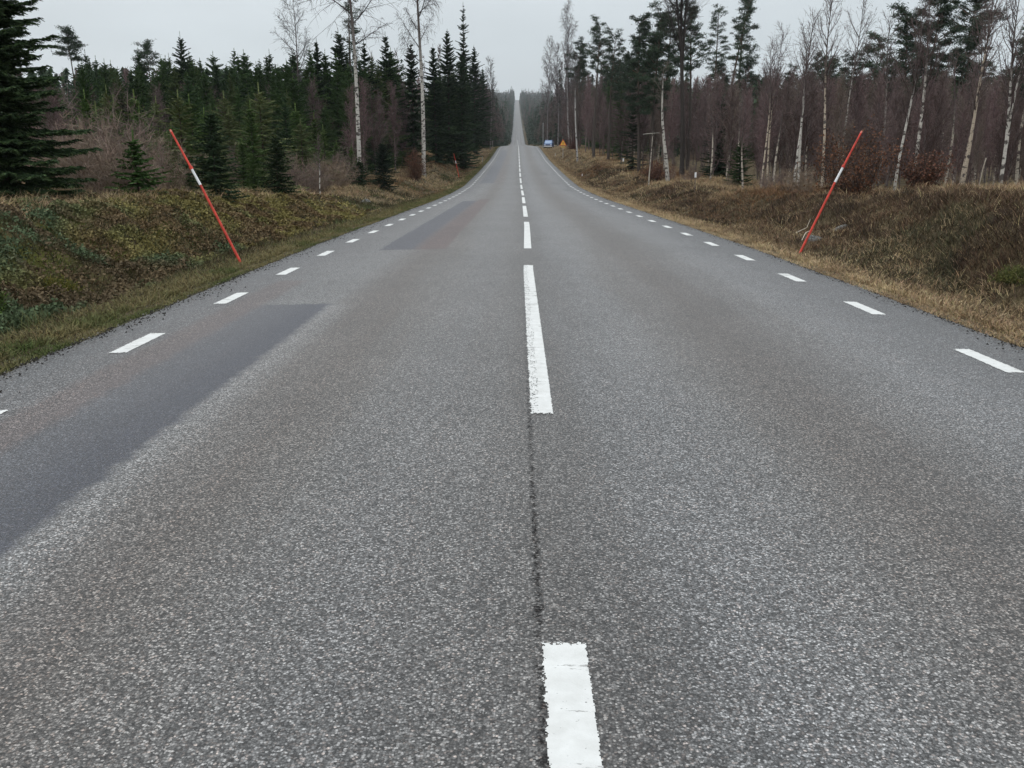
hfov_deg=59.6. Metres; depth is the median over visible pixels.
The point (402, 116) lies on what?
birch sapling
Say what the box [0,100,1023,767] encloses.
road
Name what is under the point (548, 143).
van
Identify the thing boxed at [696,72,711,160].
birch sapling
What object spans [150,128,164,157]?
young spruce
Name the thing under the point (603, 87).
pine tree
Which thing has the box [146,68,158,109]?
spruce tree
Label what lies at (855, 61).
birch tree
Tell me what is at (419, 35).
birch tree
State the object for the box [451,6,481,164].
spruce tree
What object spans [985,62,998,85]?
pine tree
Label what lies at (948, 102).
birch sapling
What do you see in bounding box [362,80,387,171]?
birch sapling
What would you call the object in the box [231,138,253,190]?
young spruce
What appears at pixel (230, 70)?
spruce tree
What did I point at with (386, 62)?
spruce tree
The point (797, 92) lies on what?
birch sapling
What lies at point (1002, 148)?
birch sapling
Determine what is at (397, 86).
spruce tree
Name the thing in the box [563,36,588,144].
pine tree
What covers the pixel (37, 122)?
birch sapling
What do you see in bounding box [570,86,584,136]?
birch sapling
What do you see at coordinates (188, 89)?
spruce tree
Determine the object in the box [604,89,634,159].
spruce tree
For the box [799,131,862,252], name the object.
snow pole
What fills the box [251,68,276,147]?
spruce tree
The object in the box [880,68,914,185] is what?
birch sapling
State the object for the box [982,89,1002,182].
birch sapling
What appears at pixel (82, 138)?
bare shrub
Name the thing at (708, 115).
birch sapling
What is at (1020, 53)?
pine tree
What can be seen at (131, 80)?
spruce tree
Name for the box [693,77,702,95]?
birch sapling
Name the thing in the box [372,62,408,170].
spruce tree
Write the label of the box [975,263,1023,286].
broom bush
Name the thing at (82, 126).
bare shrub
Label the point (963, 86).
birch sapling
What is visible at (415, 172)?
beech shrub
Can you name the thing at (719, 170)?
spruce tree
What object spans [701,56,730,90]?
pine tree
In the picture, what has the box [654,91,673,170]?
birch sapling
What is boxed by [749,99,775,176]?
birch sapling
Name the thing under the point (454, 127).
spruce tree
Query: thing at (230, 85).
spruce tree
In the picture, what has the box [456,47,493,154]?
spruce tree
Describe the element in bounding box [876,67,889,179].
birch sapling
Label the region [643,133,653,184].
crossbar pole
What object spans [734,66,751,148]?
birch sapling
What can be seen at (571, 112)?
birch sapling
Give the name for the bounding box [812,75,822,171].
birch sapling
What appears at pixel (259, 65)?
spruce tree
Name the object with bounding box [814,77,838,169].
birch sapling
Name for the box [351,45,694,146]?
forest
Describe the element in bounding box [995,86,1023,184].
birch sapling
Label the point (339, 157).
bare shrub
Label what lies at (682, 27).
pine tree
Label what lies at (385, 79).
spruce tree
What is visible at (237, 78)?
spruce tree
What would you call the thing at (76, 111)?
birch sapling
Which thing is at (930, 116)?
birch sapling
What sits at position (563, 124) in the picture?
birch sapling
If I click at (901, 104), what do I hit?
birch sapling
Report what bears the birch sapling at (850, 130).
on the ground at (754, 178)
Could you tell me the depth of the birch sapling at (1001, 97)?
46.69 m
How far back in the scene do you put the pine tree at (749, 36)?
103.04 m
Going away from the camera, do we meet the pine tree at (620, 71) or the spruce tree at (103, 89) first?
the spruce tree at (103, 89)
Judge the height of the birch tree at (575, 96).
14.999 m
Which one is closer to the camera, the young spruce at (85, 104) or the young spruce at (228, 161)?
the young spruce at (85, 104)
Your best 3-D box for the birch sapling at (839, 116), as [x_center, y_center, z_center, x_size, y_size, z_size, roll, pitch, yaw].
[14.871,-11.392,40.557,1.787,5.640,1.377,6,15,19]
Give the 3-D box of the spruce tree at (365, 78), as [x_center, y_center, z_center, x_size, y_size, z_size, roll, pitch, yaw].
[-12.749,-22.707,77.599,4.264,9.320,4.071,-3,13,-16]
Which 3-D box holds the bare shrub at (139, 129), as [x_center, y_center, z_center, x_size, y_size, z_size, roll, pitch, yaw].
[-11.949,-7.094,26.674,3.186,3.967,3.535,-3,15,-9]
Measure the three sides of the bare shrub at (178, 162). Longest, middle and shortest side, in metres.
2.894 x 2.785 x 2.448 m
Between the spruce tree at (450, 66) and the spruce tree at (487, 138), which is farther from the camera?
the spruce tree at (487, 138)
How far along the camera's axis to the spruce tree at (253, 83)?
73.21 m
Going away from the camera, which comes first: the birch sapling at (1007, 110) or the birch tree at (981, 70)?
the birch tree at (981, 70)
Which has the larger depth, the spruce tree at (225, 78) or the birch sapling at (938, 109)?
the spruce tree at (225, 78)
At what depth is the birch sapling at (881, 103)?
39.40 m
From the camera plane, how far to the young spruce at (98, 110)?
34.16 m
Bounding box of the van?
[543,140,553,147]
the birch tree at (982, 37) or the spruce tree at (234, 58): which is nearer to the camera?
the birch tree at (982, 37)
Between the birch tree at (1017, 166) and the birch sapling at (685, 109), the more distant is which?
the birch sapling at (685, 109)
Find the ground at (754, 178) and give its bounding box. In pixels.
[0,100,1023,375]
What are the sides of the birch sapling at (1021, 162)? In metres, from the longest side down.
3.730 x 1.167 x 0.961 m
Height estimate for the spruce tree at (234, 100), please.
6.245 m
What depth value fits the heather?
18.35 m
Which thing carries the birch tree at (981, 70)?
on the ground at (754, 178)
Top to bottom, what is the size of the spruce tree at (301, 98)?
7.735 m
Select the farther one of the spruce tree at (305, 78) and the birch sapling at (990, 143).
the spruce tree at (305, 78)
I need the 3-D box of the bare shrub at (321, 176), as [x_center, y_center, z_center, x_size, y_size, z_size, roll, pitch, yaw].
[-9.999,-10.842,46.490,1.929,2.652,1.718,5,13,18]
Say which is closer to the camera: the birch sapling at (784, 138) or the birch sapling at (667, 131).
the birch sapling at (784, 138)
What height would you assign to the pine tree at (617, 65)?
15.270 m
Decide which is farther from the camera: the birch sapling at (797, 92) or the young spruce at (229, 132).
the birch sapling at (797, 92)
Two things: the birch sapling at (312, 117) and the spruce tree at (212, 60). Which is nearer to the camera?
the birch sapling at (312, 117)
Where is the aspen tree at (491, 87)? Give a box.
[484,55,500,148]
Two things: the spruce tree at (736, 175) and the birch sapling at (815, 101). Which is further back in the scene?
the birch sapling at (815, 101)
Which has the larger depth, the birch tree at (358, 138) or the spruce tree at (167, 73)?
the spruce tree at (167, 73)
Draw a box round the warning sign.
[560,140,566,147]
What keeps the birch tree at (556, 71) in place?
on the ground at (754, 178)
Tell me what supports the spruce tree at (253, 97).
on the ground at (754, 178)
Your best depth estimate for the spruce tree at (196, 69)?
78.34 m
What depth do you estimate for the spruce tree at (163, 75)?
72.77 m
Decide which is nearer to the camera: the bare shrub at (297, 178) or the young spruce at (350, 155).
the bare shrub at (297, 178)
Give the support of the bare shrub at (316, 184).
on the ground at (754, 178)
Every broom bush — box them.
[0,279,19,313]
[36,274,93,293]
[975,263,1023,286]
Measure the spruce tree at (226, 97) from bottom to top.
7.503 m
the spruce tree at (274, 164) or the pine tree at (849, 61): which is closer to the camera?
the spruce tree at (274, 164)
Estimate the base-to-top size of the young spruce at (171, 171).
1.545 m
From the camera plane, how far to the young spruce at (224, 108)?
45.18 m
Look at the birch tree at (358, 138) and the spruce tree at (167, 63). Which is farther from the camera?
the spruce tree at (167, 63)
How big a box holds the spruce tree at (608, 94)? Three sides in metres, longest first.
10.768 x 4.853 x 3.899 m
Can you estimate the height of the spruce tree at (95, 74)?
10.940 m
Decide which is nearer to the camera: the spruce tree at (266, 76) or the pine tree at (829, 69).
the spruce tree at (266, 76)
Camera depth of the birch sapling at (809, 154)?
57.03 m
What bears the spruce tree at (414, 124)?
on the ground at (754, 178)
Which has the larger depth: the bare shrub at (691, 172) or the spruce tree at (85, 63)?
the spruce tree at (85, 63)
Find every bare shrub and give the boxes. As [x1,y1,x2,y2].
[29,112,122,189]
[31,135,124,193]
[34,128,108,190]
[41,109,168,194]
[46,85,124,169]
[57,88,163,169]
[67,144,131,195]
[93,118,156,158]
[103,119,173,191]
[136,129,208,190]
[149,160,193,191]
[226,136,262,182]
[263,150,315,187]
[275,152,319,191]
[298,158,334,194]
[300,154,333,192]
[307,157,350,187]
[313,156,343,187]
[318,156,362,187]
[322,139,360,184]
[331,156,351,180]
[347,153,367,181]
[680,159,703,180]
[719,177,736,186]
[750,166,784,188]
[767,161,827,193]
[775,170,787,184]
[776,159,792,176]
[803,169,819,182]
[937,173,973,184]
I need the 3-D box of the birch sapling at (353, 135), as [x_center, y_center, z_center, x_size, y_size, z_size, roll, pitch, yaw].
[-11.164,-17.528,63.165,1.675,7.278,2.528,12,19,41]
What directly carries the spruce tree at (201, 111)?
on the ground at (754, 178)
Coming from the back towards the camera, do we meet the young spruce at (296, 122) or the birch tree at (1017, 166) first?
the young spruce at (296, 122)
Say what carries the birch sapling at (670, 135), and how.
on the ground at (754, 178)
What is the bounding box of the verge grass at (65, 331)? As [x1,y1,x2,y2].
[0,146,1023,373]
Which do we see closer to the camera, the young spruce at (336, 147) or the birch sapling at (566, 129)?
the young spruce at (336, 147)
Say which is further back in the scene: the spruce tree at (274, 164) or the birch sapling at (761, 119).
the birch sapling at (761, 119)
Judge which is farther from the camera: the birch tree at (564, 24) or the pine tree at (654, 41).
the birch tree at (564, 24)
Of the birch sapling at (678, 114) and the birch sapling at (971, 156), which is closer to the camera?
the birch sapling at (971, 156)
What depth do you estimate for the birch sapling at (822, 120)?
48.08 m
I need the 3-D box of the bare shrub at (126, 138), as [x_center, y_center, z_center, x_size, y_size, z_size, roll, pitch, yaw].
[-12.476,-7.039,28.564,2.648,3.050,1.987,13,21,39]
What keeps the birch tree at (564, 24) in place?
on the ground at (754, 178)
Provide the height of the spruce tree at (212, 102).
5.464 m
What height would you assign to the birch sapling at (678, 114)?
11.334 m
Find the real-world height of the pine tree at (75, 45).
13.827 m
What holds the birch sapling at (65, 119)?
on the ground at (754, 178)
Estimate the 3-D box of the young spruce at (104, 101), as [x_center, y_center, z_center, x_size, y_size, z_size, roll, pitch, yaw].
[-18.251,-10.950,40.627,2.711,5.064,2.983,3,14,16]
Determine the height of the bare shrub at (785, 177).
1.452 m
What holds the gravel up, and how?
on the road
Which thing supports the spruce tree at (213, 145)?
on the ground at (754, 178)
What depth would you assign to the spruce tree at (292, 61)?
72.45 m
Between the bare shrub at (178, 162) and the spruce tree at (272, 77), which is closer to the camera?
the bare shrub at (178, 162)
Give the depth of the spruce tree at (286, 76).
66.03 m
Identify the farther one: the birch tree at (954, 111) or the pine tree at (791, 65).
the pine tree at (791, 65)
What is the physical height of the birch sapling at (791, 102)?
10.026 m
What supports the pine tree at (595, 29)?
on the ground at (754, 178)
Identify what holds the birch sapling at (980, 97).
on the ground at (754, 178)
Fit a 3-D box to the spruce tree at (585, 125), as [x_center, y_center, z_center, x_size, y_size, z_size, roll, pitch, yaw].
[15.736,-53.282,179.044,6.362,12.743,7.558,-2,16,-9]
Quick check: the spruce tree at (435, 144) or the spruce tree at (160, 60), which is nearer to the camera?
the spruce tree at (160, 60)
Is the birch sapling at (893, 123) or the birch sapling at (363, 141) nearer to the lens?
the birch sapling at (893, 123)
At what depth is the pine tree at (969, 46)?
63.39 m
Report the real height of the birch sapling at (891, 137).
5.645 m
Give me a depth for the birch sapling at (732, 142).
59.60 m
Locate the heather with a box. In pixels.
[0,159,1023,338]
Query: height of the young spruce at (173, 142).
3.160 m
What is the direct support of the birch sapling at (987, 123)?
on the ground at (754, 178)
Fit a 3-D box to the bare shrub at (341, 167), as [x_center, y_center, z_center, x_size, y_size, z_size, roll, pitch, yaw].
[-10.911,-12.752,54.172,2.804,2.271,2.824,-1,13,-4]
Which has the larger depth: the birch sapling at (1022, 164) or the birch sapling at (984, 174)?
the birch sapling at (984, 174)
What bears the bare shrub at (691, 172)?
on the ground at (754, 178)
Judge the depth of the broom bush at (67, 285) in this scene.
13.27 m
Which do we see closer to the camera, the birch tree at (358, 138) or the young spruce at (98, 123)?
the young spruce at (98, 123)
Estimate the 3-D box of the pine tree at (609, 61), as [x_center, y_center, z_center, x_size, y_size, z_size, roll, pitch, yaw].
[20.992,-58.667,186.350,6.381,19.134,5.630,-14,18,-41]
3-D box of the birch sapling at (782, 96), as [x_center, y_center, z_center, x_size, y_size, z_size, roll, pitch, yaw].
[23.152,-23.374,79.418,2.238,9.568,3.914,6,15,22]
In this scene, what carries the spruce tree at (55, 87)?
on the ground at (754, 178)
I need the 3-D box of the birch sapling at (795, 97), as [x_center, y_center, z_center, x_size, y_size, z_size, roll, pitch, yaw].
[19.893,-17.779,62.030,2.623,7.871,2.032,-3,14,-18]
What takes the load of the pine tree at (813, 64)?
on the ground at (754, 178)
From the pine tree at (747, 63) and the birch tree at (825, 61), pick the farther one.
the pine tree at (747, 63)
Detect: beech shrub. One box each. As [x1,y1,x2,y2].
[398,148,429,180]
[565,135,582,149]
[641,155,676,181]
[797,114,908,195]
[891,146,960,188]
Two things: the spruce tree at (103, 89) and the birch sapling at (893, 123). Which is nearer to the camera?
the birch sapling at (893, 123)
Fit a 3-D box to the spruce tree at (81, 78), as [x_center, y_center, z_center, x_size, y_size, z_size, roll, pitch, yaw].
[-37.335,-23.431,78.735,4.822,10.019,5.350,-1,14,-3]
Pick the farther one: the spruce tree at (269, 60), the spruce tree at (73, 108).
the spruce tree at (269, 60)
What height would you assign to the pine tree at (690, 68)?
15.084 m
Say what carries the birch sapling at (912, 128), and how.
on the ground at (754, 178)
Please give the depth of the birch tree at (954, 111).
40.97 m
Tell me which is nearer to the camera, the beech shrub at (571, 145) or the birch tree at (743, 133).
the birch tree at (743, 133)
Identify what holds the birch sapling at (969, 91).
on the ground at (754, 178)
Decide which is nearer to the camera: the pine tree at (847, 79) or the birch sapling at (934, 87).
the birch sapling at (934, 87)
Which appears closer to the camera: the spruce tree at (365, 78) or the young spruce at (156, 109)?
the young spruce at (156, 109)
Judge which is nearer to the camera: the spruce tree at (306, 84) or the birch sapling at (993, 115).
the birch sapling at (993, 115)
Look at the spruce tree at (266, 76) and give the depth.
85.13 m
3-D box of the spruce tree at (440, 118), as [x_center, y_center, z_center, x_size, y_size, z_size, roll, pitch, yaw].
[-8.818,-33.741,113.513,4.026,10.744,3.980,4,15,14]
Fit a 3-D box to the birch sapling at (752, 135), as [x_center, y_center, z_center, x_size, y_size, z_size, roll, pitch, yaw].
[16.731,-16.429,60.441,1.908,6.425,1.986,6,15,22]
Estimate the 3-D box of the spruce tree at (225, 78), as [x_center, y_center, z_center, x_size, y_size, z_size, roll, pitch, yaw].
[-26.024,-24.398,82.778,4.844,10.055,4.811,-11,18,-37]
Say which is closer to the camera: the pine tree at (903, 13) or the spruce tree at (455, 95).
the pine tree at (903, 13)
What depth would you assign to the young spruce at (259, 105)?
38.63 m
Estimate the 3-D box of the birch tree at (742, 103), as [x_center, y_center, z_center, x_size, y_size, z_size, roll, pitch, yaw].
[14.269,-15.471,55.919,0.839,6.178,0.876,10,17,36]
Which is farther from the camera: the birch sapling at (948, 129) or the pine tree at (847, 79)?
the pine tree at (847, 79)
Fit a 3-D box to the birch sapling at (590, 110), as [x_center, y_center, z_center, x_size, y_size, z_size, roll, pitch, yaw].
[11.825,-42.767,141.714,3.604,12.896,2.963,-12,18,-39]
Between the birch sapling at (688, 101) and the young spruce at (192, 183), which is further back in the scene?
the birch sapling at (688, 101)
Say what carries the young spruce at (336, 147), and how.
on the ground at (754, 178)
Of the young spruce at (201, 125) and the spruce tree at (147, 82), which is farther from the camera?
the spruce tree at (147, 82)
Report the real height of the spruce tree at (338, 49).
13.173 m
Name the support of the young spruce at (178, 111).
on the ground at (754, 178)
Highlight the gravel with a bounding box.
[0,188,1023,397]
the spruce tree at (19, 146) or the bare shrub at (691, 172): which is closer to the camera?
the spruce tree at (19, 146)
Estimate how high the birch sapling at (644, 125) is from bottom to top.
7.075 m
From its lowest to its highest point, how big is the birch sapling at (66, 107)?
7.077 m
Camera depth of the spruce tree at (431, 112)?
138.73 m
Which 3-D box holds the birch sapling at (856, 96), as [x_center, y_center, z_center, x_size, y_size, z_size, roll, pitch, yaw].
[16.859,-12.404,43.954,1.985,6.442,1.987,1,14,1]
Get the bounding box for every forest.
[1,66,1017,162]
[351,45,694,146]
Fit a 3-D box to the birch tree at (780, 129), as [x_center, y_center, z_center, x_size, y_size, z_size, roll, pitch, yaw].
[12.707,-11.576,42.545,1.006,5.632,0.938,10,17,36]
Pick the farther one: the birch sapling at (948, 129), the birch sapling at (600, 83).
the birch sapling at (600, 83)
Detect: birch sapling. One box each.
[27,101,51,159]
[35,86,62,158]
[41,88,73,147]
[42,83,73,140]
[44,98,66,138]
[61,89,75,136]
[72,98,79,138]
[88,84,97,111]
[113,81,131,128]
[147,83,180,140]
[204,83,224,124]
[305,78,321,142]
[338,82,367,164]
[352,77,375,170]
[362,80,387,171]
[369,91,390,159]
[383,80,405,170]
[395,77,411,166]
[554,90,566,139]
[560,107,567,140]
[563,102,572,140]
[564,85,581,142]
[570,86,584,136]
[572,95,585,149]
[574,73,593,150]
[590,75,606,139]
[625,112,636,159]
[633,116,647,143]
[635,96,650,169]
[646,83,660,158]
[650,75,669,164]
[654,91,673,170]
[657,89,673,158]
[658,88,678,162]
[667,77,679,156]
[674,76,686,151]
[677,79,695,166]
[677,82,688,137]
[679,78,696,136]
[689,80,699,119]
[690,88,703,164]
[691,84,707,167]
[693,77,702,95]
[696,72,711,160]
[698,73,728,176]
[700,65,733,148]
[700,88,715,165]
[706,75,713,118]
[712,67,729,167]
[718,74,742,178]
[720,81,742,179]
[723,66,743,152]
[730,88,755,166]
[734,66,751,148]
[735,88,754,166]
[736,87,754,160]
[746,98,766,180]
[749,92,763,168]
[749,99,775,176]
[750,66,767,164]
[750,89,776,183]
[751,74,781,170]
[752,68,784,186]
[760,72,789,180]
[766,92,779,180]
[769,68,783,172]
[771,97,790,166]
[772,69,795,180]
[778,100,788,177]
[781,72,804,184]
[781,96,808,182]
[782,64,797,168]
[785,81,796,158]
[786,72,814,172]
[787,66,828,176]
[787,72,804,146]
[796,85,813,172]
[801,81,821,170]
[810,75,844,183]
[810,81,830,178]
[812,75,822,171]
[812,77,822,171]
[812,79,830,181]
[814,73,842,182]
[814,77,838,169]
[822,71,857,184]
[826,77,848,179]
[839,84,848,148]
[841,66,870,170]
[842,96,859,166]
[849,74,866,153]
[859,68,876,152]
[861,88,890,175]
[863,75,883,145]
[864,69,891,188]
[865,93,890,170]
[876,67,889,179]
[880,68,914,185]
[881,112,899,185]
[882,79,899,180]
[883,94,911,185]
[886,66,916,183]
[889,84,919,190]
[894,88,911,157]
[897,89,933,180]
[903,95,919,167]
[906,95,935,155]
[908,92,944,162]
[912,76,927,144]
[914,82,939,165]
[918,68,955,178]
[920,74,938,169]
[923,82,951,180]
[934,63,962,181]
[937,76,955,162]
[942,105,970,183]
[944,65,976,180]
[944,80,968,181]
[948,84,968,178]
[948,89,970,183]
[953,99,985,182]
[959,111,985,183]
[962,72,994,183]
[967,118,990,182]
[970,83,990,181]
[972,92,1000,181]
[978,80,1001,183]
[981,96,1018,184]
[982,71,1004,185]
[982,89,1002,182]
[984,77,1000,152]
[986,66,1021,185]
[988,109,1011,181]
[989,108,1014,184]
[992,87,1022,171]
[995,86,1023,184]
[995,90,1021,144]
[996,98,1023,184]
[1011,116,1023,183]
[1014,120,1023,184]
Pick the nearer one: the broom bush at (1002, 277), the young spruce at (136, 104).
the broom bush at (1002, 277)
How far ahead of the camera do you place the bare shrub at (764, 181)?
38.71 m
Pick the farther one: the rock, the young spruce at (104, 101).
the young spruce at (104, 101)
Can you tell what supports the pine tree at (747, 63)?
on the ground at (754, 178)
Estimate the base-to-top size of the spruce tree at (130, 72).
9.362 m
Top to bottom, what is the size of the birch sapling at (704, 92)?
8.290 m
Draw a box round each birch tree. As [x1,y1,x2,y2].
[269,0,314,94]
[297,0,404,181]
[312,133,325,191]
[391,0,445,175]
[538,36,558,139]
[549,43,564,145]
[557,0,577,146]
[567,49,582,161]
[651,61,670,181]
[705,91,717,181]
[736,107,749,187]
[737,87,747,178]
[755,35,789,187]
[758,21,792,179]
[772,83,791,184]
[781,31,822,180]
[783,8,825,181]
[804,72,820,184]
[806,0,848,185]
[836,0,881,177]
[864,4,913,185]
[888,0,943,190]
[908,0,952,182]
[936,51,957,181]
[944,45,967,185]
[954,0,1022,185]
[959,0,1003,185]
[989,0,1023,185]
[1014,71,1023,185]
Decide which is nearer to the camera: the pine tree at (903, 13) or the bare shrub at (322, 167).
the bare shrub at (322, 167)
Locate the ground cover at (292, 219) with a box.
[0,188,382,335]
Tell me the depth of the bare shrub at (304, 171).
43.40 m
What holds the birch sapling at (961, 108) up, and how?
on the ground at (754, 178)
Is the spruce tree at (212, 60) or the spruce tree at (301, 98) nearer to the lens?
the spruce tree at (301, 98)
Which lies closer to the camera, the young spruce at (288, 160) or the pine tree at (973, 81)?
the young spruce at (288, 160)
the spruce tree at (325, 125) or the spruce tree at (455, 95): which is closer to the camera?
the spruce tree at (325, 125)
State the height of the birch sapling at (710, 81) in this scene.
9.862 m
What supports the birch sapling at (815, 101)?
on the ground at (754, 178)
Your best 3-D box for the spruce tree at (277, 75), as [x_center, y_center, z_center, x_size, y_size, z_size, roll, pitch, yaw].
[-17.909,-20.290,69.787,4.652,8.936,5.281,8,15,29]
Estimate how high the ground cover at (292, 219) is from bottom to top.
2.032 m
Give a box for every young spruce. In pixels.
[74,89,99,157]
[84,100,117,141]
[90,84,130,145]
[92,109,112,138]
[103,94,134,146]
[115,90,161,162]
[131,105,157,189]
[144,96,172,153]
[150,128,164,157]
[152,89,212,192]
[160,154,182,188]
[165,121,191,176]
[171,93,208,185]
[182,157,196,192]
[194,107,209,150]
[199,126,251,187]
[206,90,247,166]
[220,107,242,182]
[221,157,234,189]
[230,82,308,189]
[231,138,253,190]
[235,100,272,188]
[244,158,263,190]
[280,151,300,189]
[281,104,322,181]
[284,118,333,185]
[304,112,329,171]
[304,130,326,156]
[312,124,338,180]
[329,140,345,168]
[345,148,355,181]
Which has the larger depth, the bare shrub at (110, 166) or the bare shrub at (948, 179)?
the bare shrub at (948, 179)
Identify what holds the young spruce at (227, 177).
on the ground at (754, 178)
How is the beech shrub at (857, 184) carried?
on the ground at (754, 178)
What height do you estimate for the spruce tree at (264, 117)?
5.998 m
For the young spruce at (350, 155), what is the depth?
59.43 m
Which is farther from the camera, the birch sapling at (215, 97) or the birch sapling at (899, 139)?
the birch sapling at (215, 97)
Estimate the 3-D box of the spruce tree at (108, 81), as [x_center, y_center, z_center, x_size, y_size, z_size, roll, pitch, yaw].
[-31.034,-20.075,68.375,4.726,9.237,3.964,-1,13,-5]
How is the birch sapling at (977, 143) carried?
on the ground at (754, 178)
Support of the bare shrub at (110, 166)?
on the ground at (754, 178)
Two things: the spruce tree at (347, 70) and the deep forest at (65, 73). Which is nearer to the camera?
the spruce tree at (347, 70)
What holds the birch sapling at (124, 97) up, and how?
on the ground at (754, 178)
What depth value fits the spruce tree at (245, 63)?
76.51 m
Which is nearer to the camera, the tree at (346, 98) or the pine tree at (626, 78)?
the tree at (346, 98)
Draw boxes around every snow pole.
[170,129,240,260]
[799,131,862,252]
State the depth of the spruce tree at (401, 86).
90.63 m
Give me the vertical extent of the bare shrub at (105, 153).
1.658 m
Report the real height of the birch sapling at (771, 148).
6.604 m
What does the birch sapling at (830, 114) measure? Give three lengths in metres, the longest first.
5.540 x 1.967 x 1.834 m
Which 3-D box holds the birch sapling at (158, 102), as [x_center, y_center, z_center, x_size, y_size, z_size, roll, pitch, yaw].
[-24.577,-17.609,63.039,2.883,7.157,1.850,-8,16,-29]
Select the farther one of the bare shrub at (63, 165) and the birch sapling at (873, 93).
the birch sapling at (873, 93)
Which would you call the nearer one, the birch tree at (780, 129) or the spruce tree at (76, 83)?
the birch tree at (780, 129)
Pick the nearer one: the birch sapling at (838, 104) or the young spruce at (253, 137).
the young spruce at (253, 137)
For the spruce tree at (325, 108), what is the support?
on the ground at (754, 178)
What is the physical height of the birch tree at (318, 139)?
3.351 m
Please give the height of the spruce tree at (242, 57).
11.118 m
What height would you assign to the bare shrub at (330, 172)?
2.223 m
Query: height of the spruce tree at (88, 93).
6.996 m
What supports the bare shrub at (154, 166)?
on the ground at (754, 178)
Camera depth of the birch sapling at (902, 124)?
48.93 m
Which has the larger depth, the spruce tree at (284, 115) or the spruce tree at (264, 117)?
the spruce tree at (264, 117)
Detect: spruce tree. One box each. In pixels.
[0,0,102,200]
[43,74,72,137]
[62,65,109,139]
[65,57,97,102]
[65,65,80,122]
[67,90,81,127]
[72,68,97,127]
[76,49,93,74]
[78,67,98,109]
[83,60,98,99]
[90,58,103,97]
[91,62,132,113]
[94,72,118,114]
[96,81,124,135]
[105,129,172,198]
[107,61,124,97]
[112,76,133,142]
[113,67,127,93]
[113,72,125,92]
[123,70,148,120]
[123,74,149,116]
[126,71,153,129]
[126,92,157,153]
[127,53,150,107]
[128,71,155,129]
[134,65,149,95]
[137,65,150,102]
[145,70,179,141]
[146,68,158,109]
[147,58,180,124]
[149,56,162,103]
[149,65,173,133]
[154,61,175,121]
[159,54,176,74]
[163,69,183,139]
[164,31,201,97]
[164,68,174,119]
[169,69,208,142]
[177,103,249,202]
[178,91,205,142]
[179,60,207,110]
[180,75,201,124]
[190,66,209,104]
[194,74,224,129]
[197,57,211,100]
[202,51,228,90]
[206,91,222,130]
[208,59,226,112]
[209,69,219,100]
[217,77,242,127]
[218,68,250,120]
[219,67,233,97]
[221,51,242,80]
[221,65,236,115]
[221,72,244,140]
[224,87,246,149]
[226,56,268,137]
[227,86,248,152]
[228,50,253,90]
[237,96,271,176]
[240,56,254,107]
[242,65,278,137]
[245,90,273,168]
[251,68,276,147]
[253,129,300,194]
[257,61,265,82]
[258,62,312,144]
[259,97,276,157]
[261,58,272,101]
[262,54,280,91]
[265,67,278,123]
[265,67,285,137]
[269,52,339,153]
[272,59,317,122]
[272,93,307,177]
[274,89,312,160]
[278,74,327,165]
[279,75,318,144]
[284,52,304,96]
[296,48,343,158]
[301,62,309,101]
[302,41,335,125]
[304,50,339,123]
[318,104,346,166]
[318,105,344,158]
[321,69,337,141]
[324,54,368,163]
[326,31,352,123]
[327,70,369,163]
[328,63,376,172]
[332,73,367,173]
[336,60,399,173]
[345,157,375,187]
[352,40,390,159]
[354,67,388,172]
[368,53,383,86]
[369,143,399,192]
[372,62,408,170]
[373,36,415,165]
[374,47,419,166]
[377,58,420,164]
[378,66,408,168]
[392,53,434,159]
[397,44,435,166]
[415,47,460,164]
[421,80,443,153]
[425,31,476,165]
[427,76,452,158]
[427,77,454,160]
[443,54,482,169]
[444,75,457,150]
[447,71,470,137]
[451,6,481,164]
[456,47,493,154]
[472,69,499,147]
[578,86,598,147]
[583,89,613,148]
[595,81,617,154]
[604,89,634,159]
[610,111,648,169]
[641,102,657,155]
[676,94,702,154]
[699,92,734,178]
[722,143,754,187]
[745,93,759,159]
[949,84,959,143]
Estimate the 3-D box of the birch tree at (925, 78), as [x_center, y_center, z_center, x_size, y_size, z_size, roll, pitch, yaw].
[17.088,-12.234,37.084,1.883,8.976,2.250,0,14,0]
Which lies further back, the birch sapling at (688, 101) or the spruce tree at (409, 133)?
the birch sapling at (688, 101)
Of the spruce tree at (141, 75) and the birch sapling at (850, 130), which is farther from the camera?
the spruce tree at (141, 75)
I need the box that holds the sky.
[2,0,1023,99]
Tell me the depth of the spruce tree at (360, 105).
74.12 m
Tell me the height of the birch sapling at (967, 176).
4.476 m
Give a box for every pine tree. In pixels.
[51,24,87,96]
[130,38,159,94]
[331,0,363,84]
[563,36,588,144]
[572,59,593,145]
[577,14,614,157]
[593,25,628,160]
[600,59,622,90]
[601,64,623,139]
[607,12,657,170]
[612,61,631,147]
[616,51,640,158]
[625,0,679,169]
[646,3,689,114]
[650,0,705,175]
[669,0,720,171]
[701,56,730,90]
[704,3,731,156]
[724,0,756,86]
[725,1,759,151]
[728,53,763,102]
[780,62,798,152]
[800,51,828,82]
[816,55,840,83]
[817,57,847,100]
[836,49,868,107]
[840,67,850,102]
[851,31,907,156]
[883,0,929,180]
[904,0,968,90]
[937,11,998,178]
[941,0,1009,173]
[953,58,987,162]
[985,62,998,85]
[997,26,1023,101]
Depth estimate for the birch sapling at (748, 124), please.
66.61 m
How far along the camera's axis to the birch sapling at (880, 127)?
50.21 m

